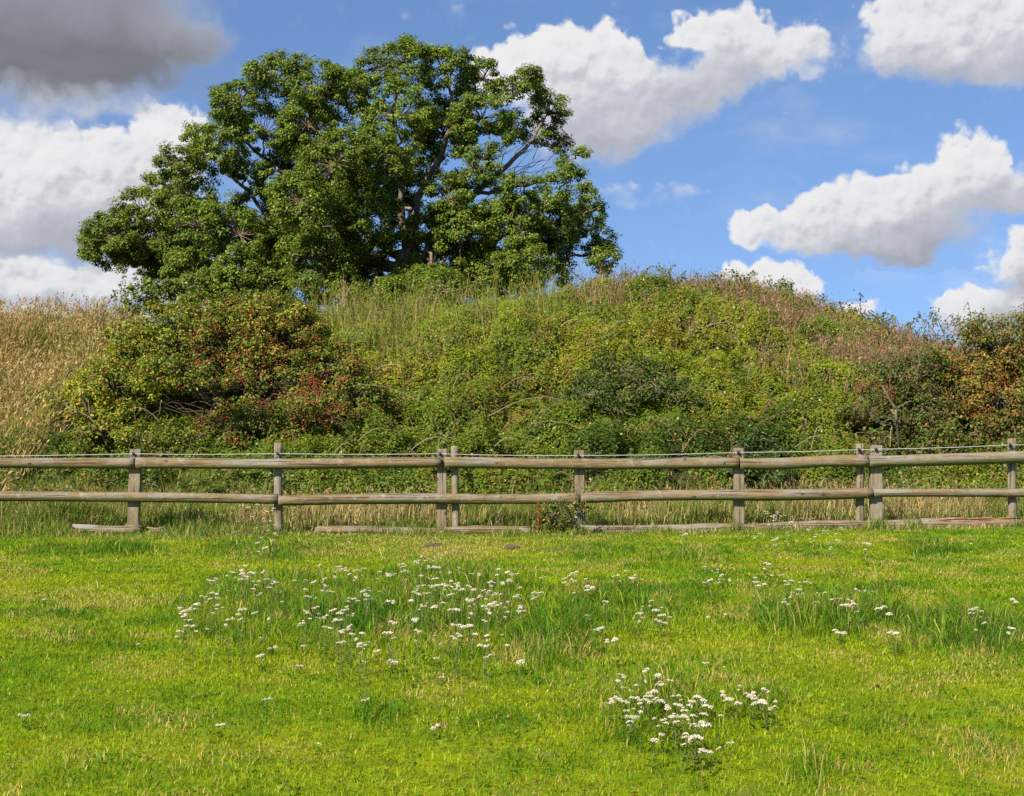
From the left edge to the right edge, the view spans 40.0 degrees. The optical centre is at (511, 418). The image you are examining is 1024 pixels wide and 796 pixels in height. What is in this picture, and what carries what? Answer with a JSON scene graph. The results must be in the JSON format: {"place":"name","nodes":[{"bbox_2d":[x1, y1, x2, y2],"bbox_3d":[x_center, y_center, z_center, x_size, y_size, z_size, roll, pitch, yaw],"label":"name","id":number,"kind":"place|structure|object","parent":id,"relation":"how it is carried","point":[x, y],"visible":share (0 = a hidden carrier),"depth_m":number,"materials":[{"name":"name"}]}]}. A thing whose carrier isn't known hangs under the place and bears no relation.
{"place":"outdoors","nodes":[
{"label":"outdoors","id":0,"kind":"place"},
{"bbox_2d":[0,296,1023,795],"bbox_3d":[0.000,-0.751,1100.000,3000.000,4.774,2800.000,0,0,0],"label":"ground","id":1,"kind":"structure","parent":0,"point":[586,778],"depth_m":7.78,"materials":[{"name":"plant"}]},
{"bbox_2d":[18,713,29,729],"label":"yarrow","id":2,"kind":"object","parent":1,"relation":"on","point":[24,720],"visible":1,"depth_m":7.31,"materials":[{"name":"green plant"}]},
{"bbox_2d":[0,291,161,505],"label":"dry grass","id":3,"kind":"structure","parent":1,"relation":"on","point":[64,332],"depth_m":31.39,"materials":[{"name":"beige plant"}]},
{"bbox_2d":[110,268,207,321],"bbox_3d":[-9.251,-2.876,37.200,2.470,2.258,1.672,0,0,0],"label":"elder shrub","id":4,"kind":"object","parent":1,"relation":"on","point":[171,284],"visible":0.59,"depth_m":36.90,"materials":[{"name":"green plant"}]},
{"bbox_2d":[178,613,187,643],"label":"yarrow","id":5,"kind":"object","parent":1,"relation":"on","point":[184,615],"visible":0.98,"depth_m":9.92,"materials":[{"name":"green plant"}]},
{"bbox_2d":[175,624,192,675],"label":"yarrow","id":6,"kind":"object","parent":1,"relation":"on","point":[188,644],"visible":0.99,"depth_m":8.82,"materials":[{"name":"green plant"}]},
{"bbox_2d":[177,608,192,639],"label":"yarrow","id":7,"kind":"object","parent":1,"relation":"on","point":[184,611],"visible":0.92,"depth_m":10.17,"materials":[{"name":"green plant"}]},
{"bbox_2d":[178,603,200,628],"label":"yarrow","id":8,"kind":"object","parent":1,"relation":"on","point":[197,604],"visible":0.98,"depth_m":10.48,"materials":[{"name":"green plant"}]},
{"bbox_2d":[191,625,197,685],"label":"yarrow","id":9,"kind":"object","parent":1,"relation":"on","point":[195,650],"visible":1,"depth_m":8.48,"materials":[{"name":"green plant"}]},
{"bbox_2d":[21,276,395,457],"bbox_3d":[-5.518,-0.942,26.050,7.089,3.570,4.206,0,0,0],"label":"hawthorn bush","id":10,"kind":"object","parent":1,"relation":"on","point":[197,327],"visible":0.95,"depth_m":26.17,"materials":[{"name":"green plant"}]},
{"bbox_2d":[65,390,108,447],"bbox_3d":[-7.659,0.002,25.316,0.810,1.050,0.248,0,0,0],"label":"dead branch","id":11,"kind":"object","parent":10,"relation":"attached to","point":[91,419],"visible":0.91,"depth_m":25.28,"materials":[{"name":"brown wood"}]},
{"bbox_2d":[206,592,218,631],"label":"yarrow","id":12,"kind":"object","parent":1,"relation":"on","point":[215,613],"visible":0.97,"depth_m":10.29,"materials":[{"name":"green plant"}]},
{"bbox_2d":[213,604,224,643],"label":"yarrow","id":13,"kind":"object","parent":1,"relation":"on","point":[219,631],"visible":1,"depth_m":9.91,"materials":[{"name":"green plant"}]},
{"bbox_2d":[215,723,226,737],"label":"yarrow","id":14,"kind":"object","parent":1,"relation":"on","point":[218,731],"visible":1,"depth_m":7.11,"materials":[{"name":"green plant"}]},
{"bbox_2d":[224,619,231,680],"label":"yarrow","id":15,"kind":"object","parent":1,"relation":"on","point":[228,649],"visible":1,"depth_m":8.57,"materials":[{"name":"green plant"}]},
{"bbox_2d":[234,613,244,648],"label":"yarrow","id":16,"kind":"object","parent":1,"relation":"on","point":[238,629],"visible":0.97,"depth_m":9.73,"materials":[{"name":"green plant"}]},
{"bbox_2d":[237,569,245,610],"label":"yarrow","id":17,"kind":"object","parent":1,"relation":"on","point":[243,573],"visible":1,"depth_m":11.45,"materials":[{"name":"green plant"}]},
{"bbox_2d":[238,608,257,664],"bbox_3d":[-1.732,1.425,9.167,0.077,0.378,0.179,0,0,-41],"label":"yarrow","id":18,"kind":"object","parent":1,"relation":"on","point":[243,630],"visible":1,"depth_m":9.20,"materials":[{"name":"green plant"}]},
{"bbox_2d":[246,571,255,592],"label":"yarrow","id":19,"kind":"object","parent":1,"relation":"on","point":[250,573],"visible":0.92,"depth_m":12.11,"materials":[{"name":"green plant"}]},
{"bbox_2d":[256,654,266,672],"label":"yarrow","id":20,"kind":"object","parent":1,"relation":"on","point":[262,668],"visible":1,"depth_m":8.86,"materials":[{"name":"green plant"}]},
{"bbox_2d":[297,620,304,652],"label":"yarrow","id":21,"kind":"object","parent":1,"relation":"on","point":[302,633],"visible":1,"depth_m":9.54,"materials":[{"name":"green plant"}]},
{"bbox_2d":[303,606,319,655],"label":"yarrow","id":22,"kind":"object","parent":1,"relation":"on","point":[316,636],"visible":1,"depth_m":9.44,"materials":[{"name":"green plant"}]},
{"bbox_2d":[319,626,332,658],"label":"yarrow","id":23,"kind":"object","parent":1,"relation":"on","point":[326,653],"visible":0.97,"depth_m":9.27,"materials":[{"name":"green plant"}]},
{"bbox_2d":[329,608,336,662],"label":"yarrow","id":24,"kind":"object","parent":1,"relation":"on","point":[333,637],"visible":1,"depth_m":9.15,"materials":[{"name":"green plant"}]},
{"bbox_2d":[333,611,345,655],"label":"yarrow","id":25,"kind":"object","parent":1,"relation":"on","point":[340,612],"visible":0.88,"depth_m":9.39,"materials":[{"name":"green plant"}]},
{"bbox_2d":[332,619,347,679],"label":"yarrow","id":26,"kind":"object","parent":1,"relation":"on","point":[342,632],"visible":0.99,"depth_m":8.54,"materials":[{"name":"green plant"}]},
{"bbox_2d":[335,640,345,683],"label":"yarrow","id":27,"kind":"object","parent":1,"relation":"on","point":[341,642],"visible":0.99,"depth_m":8.44,"materials":[{"name":"green plant"}]},
{"bbox_2d":[340,597,356,627],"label":"yarrow","id":28,"kind":"object","parent":1,"relation":"on","point":[349,609],"visible":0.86,"depth_m":10.34,"materials":[{"name":"green plant"}]},
{"bbox_2d":[74,32,624,310],"bbox_3d":[-5.020,-6.579,41.155,16.510,9.802,8.580,0,0,0],"label":"oak tree","id":29,"kind":"object","parent":1,"relation":"on","point":[282,238],"visible":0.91,"depth_m":39.77,"materials":[{"name":"green plant"}]},
{"bbox_2d":[345,632,358,673],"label":"yarrow","id":30,"kind":"object","parent":1,"relation":"on","point":[354,639],"visible":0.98,"depth_m":8.76,"materials":[{"name":"green plant"}]},
{"bbox_2d":[355,642,363,682],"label":"yarrow","id":31,"kind":"object","parent":1,"relation":"on","point":[360,644],"visible":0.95,"depth_m":8.39,"materials":[{"name":"green plant"}]},
{"bbox_2d":[357,646,366,712],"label":"yarrow","id":32,"kind":"object","parent":1,"relation":"on","point":[360,675],"visible":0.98,"depth_m":7.70,"materials":[{"name":"green plant"}]},
{"bbox_2d":[359,632,370,695],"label":"yarrow","id":33,"kind":"object","parent":1,"relation":"on","point":[365,665],"visible":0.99,"depth_m":8.00,"materials":[{"name":"green plant"}]},
{"bbox_2d":[360,589,372,620],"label":"yarrow","id":34,"kind":"object","parent":1,"relation":"on","point":[363,591],"visible":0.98,"depth_m":10.69,"materials":[{"name":"green plant"}]},
{"bbox_2d":[382,631,395,668],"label":"yarrow","id":35,"kind":"object","parent":1,"relation":"on","point":[390,632],"visible":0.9,"depth_m":8.99,"materials":[{"name":"green plant"}]},
{"bbox_2d":[382,600,396,641],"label":"yarrow","id":36,"kind":"object","parent":1,"relation":"on","point":[392,601],"visible":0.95,"depth_m":9.91,"materials":[{"name":"green plant"}]},
{"bbox_2d":[388,621,397,674],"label":"yarrow","id":37,"kind":"object","parent":1,"relation":"on","point":[390,653],"visible":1,"depth_m":8.74,"materials":[{"name":"green plant"}]},
{"bbox_2d":[388,659,397,671],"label":"yarrow","id":38,"kind":"object","parent":1,"relation":"on","point":[393,661],"visible":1,"depth_m":8.78,"materials":[{"name":"white plant"}]},
{"bbox_2d":[406,599,423,637],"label":"yarrow","id":39,"kind":"object","parent":1,"relation":"on","point":[412,600],"visible":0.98,"depth_m":10.12,"materials":[{"name":"green plant"}]},
{"bbox_2d":[414,629,422,678],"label":"yarrow","id":40,"kind":"object","parent":1,"relation":"on","point":[419,631],"visible":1,"depth_m":8.48,"materials":[{"name":"green plant"}]},
{"bbox_2d":[411,617,427,659],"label":"yarrow","id":41,"kind":"object","parent":1,"relation":"on","point":[416,619],"visible":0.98,"depth_m":9.17,"materials":[{"name":"green plant"}]},
{"bbox_2d":[423,543,441,547],"bbox_3d":[-0.988,1.596,17.583,0.263,0.099,0.196,0,0,0],"label":"molehill","id":42,"kind":"object","parent":1,"relation":"on","point":[433,544],"visible":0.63,"depth_m":17.54,"materials":[{"name":"soil"}]},
{"bbox_2d":[428,605,437,636],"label":"yarrow","id":43,"kind":"object","parent":1,"relation":"on","point":[434,606],"visible":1,"depth_m":10.29,"materials":[{"name":"green plant"}]},
{"bbox_2d":[427,724,439,740],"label":"yarrow","id":44,"kind":"object","parent":1,"relation":"on","point":[434,734],"visible":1,"depth_m":7.07,"materials":[{"name":"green plant"}]},
{"bbox_2d":[439,635,459,681],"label":"yarrow","id":45,"kind":"object","parent":1,"relation":"on","point":[455,666],"visible":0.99,"depth_m":8.40,"materials":[{"name":"green plant"}]},
{"bbox_2d":[447,608,462,657],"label":"yarrow","id":46,"kind":"object","parent":1,"relation":"on","point":[455,609],"visible":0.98,"depth_m":9.21,"materials":[{"name":"green plant"}]},
{"bbox_2d":[449,580,464,623],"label":"yarrow","id":47,"kind":"object","parent":1,"relation":"on","point":[451,581],"visible":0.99,"depth_m":10.54,"materials":[{"name":"green plant"}]},
{"bbox_2d":[451,623,467,653],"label":"yarrow","id":48,"kind":"object","parent":1,"relation":"on","point":[461,626],"visible":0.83,"depth_m":9.52,"materials":[{"name":"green plant"}]},
{"bbox_2d":[455,624,477,682],"bbox_3d":[-0.316,1.419,8.542,0.145,0.354,0.254,0,0,-29],"label":"yarrow","id":49,"kind":"object","parent":1,"relation":"on","point":[474,634],"visible":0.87,"depth_m":8.49,"materials":[{"name":"green plant"}]},
{"bbox_2d":[468,588,477,630],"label":"yarrow","id":50,"kind":"object","parent":1,"relation":"on","point":[473,589],"visible":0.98,"depth_m":10.39,"materials":[{"name":"green plant"}]},
{"bbox_2d":[477,644,492,715],"bbox_3d":[-0.148,1.414,7.658,0.069,0.402,0.206,0,0,5],"label":"yarrow","id":51,"kind":"object","parent":1,"relation":"on","point":[484,646],"visible":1,"depth_m":7.59,"materials":[{"name":"green plant"}]},
{"bbox_2d":[481,605,490,663],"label":"yarrow","id":52,"kind":"object","parent":1,"relation":"on","point":[483,606],"visible":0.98,"depth_m":9.09,"materials":[{"name":"green plant"}]},
{"bbox_2d":[482,634,503,668],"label":"yarrow","id":53,"kind":"object","parent":1,"relation":"on","point":[487,635],"visible":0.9,"depth_m":8.79,"materials":[{"name":"green plant"}]},
{"bbox_2d":[481,603,506,641],"bbox_3d":[-0.111,1.445,9.826,0.202,0.323,0.086,0,0,-29],"label":"yarrow","id":54,"kind":"object","parent":1,"relation":"on","point":[489,613],"visible":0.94,"depth_m":9.79,"materials":[{"name":"green plant"}]},
{"bbox_2d":[290,248,709,382],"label":"tall weeds","id":55,"kind":"object","parent":1,"relation":"on","point":[339,310],"visible":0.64,"depth_m":32.91,"materials":[{"name":"green plant"}]},
{"bbox_2d":[495,568,512,615],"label":"yarrow","id":56,"kind":"object","parent":1,"relation":"on","point":[508,572],"visible":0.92,"depth_m":11.34,"materials":[{"name":"green plant"}]},
{"bbox_2d":[0,262,1023,518],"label":"bramble thicket","id":57,"kind":"object","parent":1,"relation":"on","point":[612,430],"visible":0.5,"depth_m":25.83,"materials":[{"name":"green plant"}]},
{"bbox_2d":[0,438,1023,534],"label":"fence","id":58,"kind":"object","parent":1,"relation":"on","point":[875,461],"visible":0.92,"depth_m":19.40,"materials":[{"name":"wood"}]},
{"bbox_2d":[0,467,1023,537],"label":"tall grass","id":59,"kind":"structure","parent":1,"relation":"on","point":[917,510],"depth_m":20.49,"materials":[{"name":"plant"}]},
{"bbox_2d":[504,544,521,549],"bbox_3d":[0.017,1.597,17.363,0.238,0.087,0.183,0,0,0],"label":"molehill","id":60,"kind":"object","parent":1,"relation":"on","point":[512,546],"visible":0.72,"depth_m":17.31,"materials":[{"name":"soil"}]},
{"bbox_2d":[513,659,524,674],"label":"yarrow","id":61,"kind":"object","parent":1,"relation":"on","point":[518,662],"visible":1,"depth_m":8.69,"materials":[{"name":"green plant"}]},
{"bbox_2d":[533,500,541,533],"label":"dock plant","id":62,"kind":"object","parent":1,"relation":"on","point":[538,511],"visible":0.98,"depth_m":19.24,"materials":[{"name":"brown plant"}]},
{"bbox_2d":[532,488,591,530],"bbox_3d":[0.685,1.284,19.498,0.835,0.732,1.403,0,0,0],"label":"rose bush","id":63,"kind":"object","parent":1,"relation":"on","point":[558,509],"visible":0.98,"depth_m":19.30,"materials":[{"name":"green plant"}]},
{"bbox_2d":[604,698,614,728],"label":"yarrow","id":64,"kind":"object","parent":1,"relation":"on","point":[610,703],"visible":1,"depth_m":7.21,"materials":[{"name":"green plant"}]},
{"bbox_2d":[605,637,621,667],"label":"yarrow","id":65,"kind":"object","parent":1,"relation":"on","point":[614,639],"visible":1,"depth_m":8.96,"materials":[{"name":"green plant"}]},
{"bbox_2d":[541,344,712,424],"bbox_3d":[2.112,-0.622,25.729,3.273,1.669,2.877,0,0,0],"label":"dark shrub","id":66,"kind":"object","parent":1,"relation":"on","point":[594,389],"visible":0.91,"depth_m":26.07,"materials":[{"name":"green plant"}]},
{"bbox_2d":[622,720,633,742],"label":"yarrow","id":67,"kind":"object","parent":1,"relation":"on","point":[630,724],"visible":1,"depth_m":6.94,"materials":[{"name":"green plant"}]},
{"bbox_2d":[624,715,639,732],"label":"yarrow","id":68,"kind":"object","parent":1,"relation":"on","point":[635,717],"visible":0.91,"depth_m":7.12,"materials":[{"name":"white plant"}]},
{"bbox_2d":[613,695,665,720],"bbox_3d":[0.685,1.542,7.481,0.290,0.134,0.109,0,0,-12],"label":"yarrow","id":69,"kind":"object","parent":1,"relation":"on","point":[647,701],"visible":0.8,"depth_m":7.47,"materials":[{"name":"white plant"}]},
{"bbox_2d":[637,710,643,752],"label":"yarrow","id":70,"kind":"object","parent":1,"relation":"on","point":[640,742],"visible":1,"depth_m":6.78,"materials":[{"name":"green plant"}]},
{"bbox_2d":[635,695,653,727],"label":"yarrow","id":71,"kind":"object","parent":1,"relation":"on","point":[650,696],"visible":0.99,"depth_m":7.29,"materials":[{"name":"green plant"}]},
{"bbox_2d":[646,738,658,769],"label":"yarrow","id":72,"kind":"object","parent":1,"relation":"on","point":[654,740],"visible":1,"depth_m":6.51,"materials":[{"name":"green plant"}]},
{"bbox_2d":[646,689,658,716],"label":"yarrow","id":73,"kind":"object","parent":1,"relation":"on","point":[652,691],"visible":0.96,"depth_m":7.49,"materials":[{"name":"white plant"}]},
{"bbox_2d":[654,673,663,707],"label":"yarrow","id":74,"kind":"object","parent":1,"relation":"on","point":[660,683],"visible":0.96,"depth_m":7.68,"materials":[{"name":"white plant"}]},
{"bbox_2d":[654,614,668,636],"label":"yarrow","id":75,"kind":"object","parent":1,"relation":"on","point":[664,615],"visible":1,"depth_m":10.23,"materials":[{"name":"green plant"}]},
{"bbox_2d":[659,733,668,755],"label":"yarrow","id":76,"kind":"object","parent":1,"relation":"on","point":[663,748],"visible":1,"depth_m":6.75,"materials":[{"name":"green plant"}]},
{"bbox_2d":[651,715,678,750],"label":"yarrow","id":77,"kind":"object","parent":1,"relation":"on","point":[669,716],"visible":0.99,"depth_m":6.85,"materials":[{"name":"green plant"}]},
{"bbox_2d":[660,713,697,753],"bbox_3d":[0.802,1.519,6.761,0.184,0.211,0.058,0,0,6],"label":"yarrow","id":78,"kind":"object","parent":1,"relation":"on","point":[694,715],"visible":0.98,"depth_m":6.76,"materials":[{"name":"green plant"}]},
{"bbox_2d":[673,703,688,741],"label":"yarrow","id":79,"kind":"object","parent":1,"relation":"on","point":[680,705],"visible":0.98,"depth_m":6.97,"materials":[{"name":"green plant"}]},
{"bbox_2d":[677,707,686,750],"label":"yarrow","id":80,"kind":"object","parent":1,"relation":"on","point":[682,716],"visible":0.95,"depth_m":6.83,"materials":[{"name":"green plant"}]},
{"bbox_2d":[688,737,696,770],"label":"yarrow","id":81,"kind":"object","parent":1,"relation":"on","point":[693,741],"visible":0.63,"depth_m":6.48,"materials":[{"name":"green plant"}]},
{"bbox_2d":[681,734,708,769],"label":"yarrow","id":82,"kind":"object","parent":1,"relation":"on","point":[701,738],"visible":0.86,"depth_m":6.50,"materials":[{"name":"green plant"}]},
{"bbox_2d":[686,694,713,722],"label":"yarrow","id":83,"kind":"object","parent":1,"relation":"on","point":[702,700],"visible":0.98,"depth_m":7.43,"materials":[{"name":"white plant"}]},
{"bbox_2d":[690,720,711,752],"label":"yarrow","id":84,"kind":"object","parent":1,"relation":"on","point":[703,724],"visible":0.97,"depth_m":6.79,"materials":[{"name":"white plant"}]},
{"bbox_2d":[697,748,706,788],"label":"yarrow","id":85,"kind":"object","parent":1,"relation":"on","point":[701,766],"visible":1,"depth_m":6.19,"materials":[{"name":"green plant"}]},
{"bbox_2d":[681,732,734,773],"bbox_3d":[0.889,1.532,6.396,0.247,0.200,0.051,0,0,20],"label":"yarrow","id":86,"kind":"object","parent":1,"relation":"on","point":[684,757],"visible":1,"depth_m":6.43,"materials":[{"name":"green plant"}]},
{"bbox_2d":[702,578,716,605],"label":"yarrow","id":87,"kind":"object","parent":1,"relation":"on","point":[710,581],"visible":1,"depth_m":12.21,"materials":[{"name":"green plant"}]},
{"bbox_2d":[702,747,720,774],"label":"yarrow","id":88,"kind":"object","parent":1,"relation":"on","point":[709,752],"visible":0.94,"depth_m":6.41,"materials":[{"name":"green plant"}]},
{"bbox_2d":[720,690,741,719],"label":"yarrow","id":89,"kind":"object","parent":1,"relation":"on","point":[729,699],"visible":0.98,"depth_m":7.50,"materials":[{"name":"green plant"}]},
{"bbox_2d":[743,692,771,719],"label":"yarrow","id":90,"kind":"object","parent":1,"relation":"on","point":[755,702],"visible":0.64,"depth_m":7.53,"materials":[{"name":"green plant"}]},
{"bbox_2d":[719,425,796,487],"bbox_3d":[4.029,0.640,22.616,1.152,1.078,1.251,0,0,42],"label":"shrub","id":91,"kind":"object","parent":1,"relation":"on","point":[777,451],"visible":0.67,"depth_m":22.51,"materials":[{"name":"green plant"}]},
{"bbox_2d":[747,691,777,729],"bbox_3d":[1.296,1.516,7.290,0.177,0.212,0.051,0,0,-11],"label":"yarrow","id":92,"kind":"object","parent":1,"relation":"on","point":[774,701],"visible":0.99,"depth_m":7.28,"materials":[{"name":"green plant"}]},
{"bbox_2d":[761,687,770,724],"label":"yarrow","id":93,"kind":"object","parent":1,"relation":"on","point":[767,691],"visible":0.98,"depth_m":7.37,"materials":[{"name":"green plant"}]},
{"bbox_2d":[757,700,776,733],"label":"yarrow","id":94,"kind":"object","parent":1,"relation":"on","point":[765,722],"visible":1,"depth_m":7.29,"materials":[{"name":"green plant"}]},
{"bbox_2d":[531,260,1023,425],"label":"dead willowherb","id":95,"kind":"object","parent":1,"relation":"on","point":[882,349],"visible":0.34,"depth_m":31.91,"materials":[{"name":"beige plant"}]},
{"bbox_2d":[832,629,846,643],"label":"yarrow","id":96,"kind":"object","parent":1,"relation":"on","point":[839,632],"visible":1,"depth_m":9.94,"materials":[{"name":"white plant"}]},
{"bbox_2d":[845,602,858,631],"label":"yarrow","id":97,"kind":"object","parent":1,"relation":"on","point":[850,605],"visible":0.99,"depth_m":10.45,"materials":[{"name":"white plant"}]},
{"bbox_2d":[874,605,892,624],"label":"yarrow","id":98,"kind":"object","parent":1,"relation":"on","point":[888,613],"visible":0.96,"depth_m":10.72,"materials":[{"name":"white plant"}]},
{"bbox_2d":[804,331,965,502],"bbox_3d":[6.761,-0.065,24.425,2.845,3.000,3.478,0,0,32],"label":"blackthorn bush","id":99,"kind":"object","parent":1,"relation":"on","point":[882,370],"visible":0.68,"depth_m":24.93,"materials":[{"name":"green plant"}]},
{"bbox_2d":[886,631,895,657],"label":"yarrow","id":100,"kind":"object","parent":1,"relation":"on","point":[890,632],"visible":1,"depth_m":9.40,"materials":[{"name":"green plant"}]},
{"bbox_2d":[880,376,910,454],"bbox_3d":[6.724,0.459,24.273,0.408,2.386,1.319,0,0,29],"label":"dead branch","id":101,"kind":"object","parent":1,"relation":"on","point":[895,413],"visible":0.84,"depth_m":23.91,"materials":[{"name":"brown wood"}]},
{"bbox_2d":[892,631,903,650],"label":"yarrow","id":102,"kind":"object","parent":1,"relation":"on","point":[896,632],"visible":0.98,"depth_m":9.60,"materials":[{"name":"white plant"}]},
{"bbox_2d":[900,297,1023,481],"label":"hawthorn bush","id":103,"kind":"object","parent":1,"relation":"on","point":[1000,363],"visible":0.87,"depth_m":25.34,"materials":[{"name":"green plant"}]},
{"bbox_2d":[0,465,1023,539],"bbox_3d":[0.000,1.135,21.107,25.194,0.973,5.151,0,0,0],"label":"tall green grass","id":104,"kind":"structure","parent":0,"point":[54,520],"depth_m":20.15,"materials":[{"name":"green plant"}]},
{"bbox_2d":[0,0,1023,351],"label":"sky","id":105,"kind":"structure","parent":0,"point":[873,148],"materials":[{"name":"blue"}]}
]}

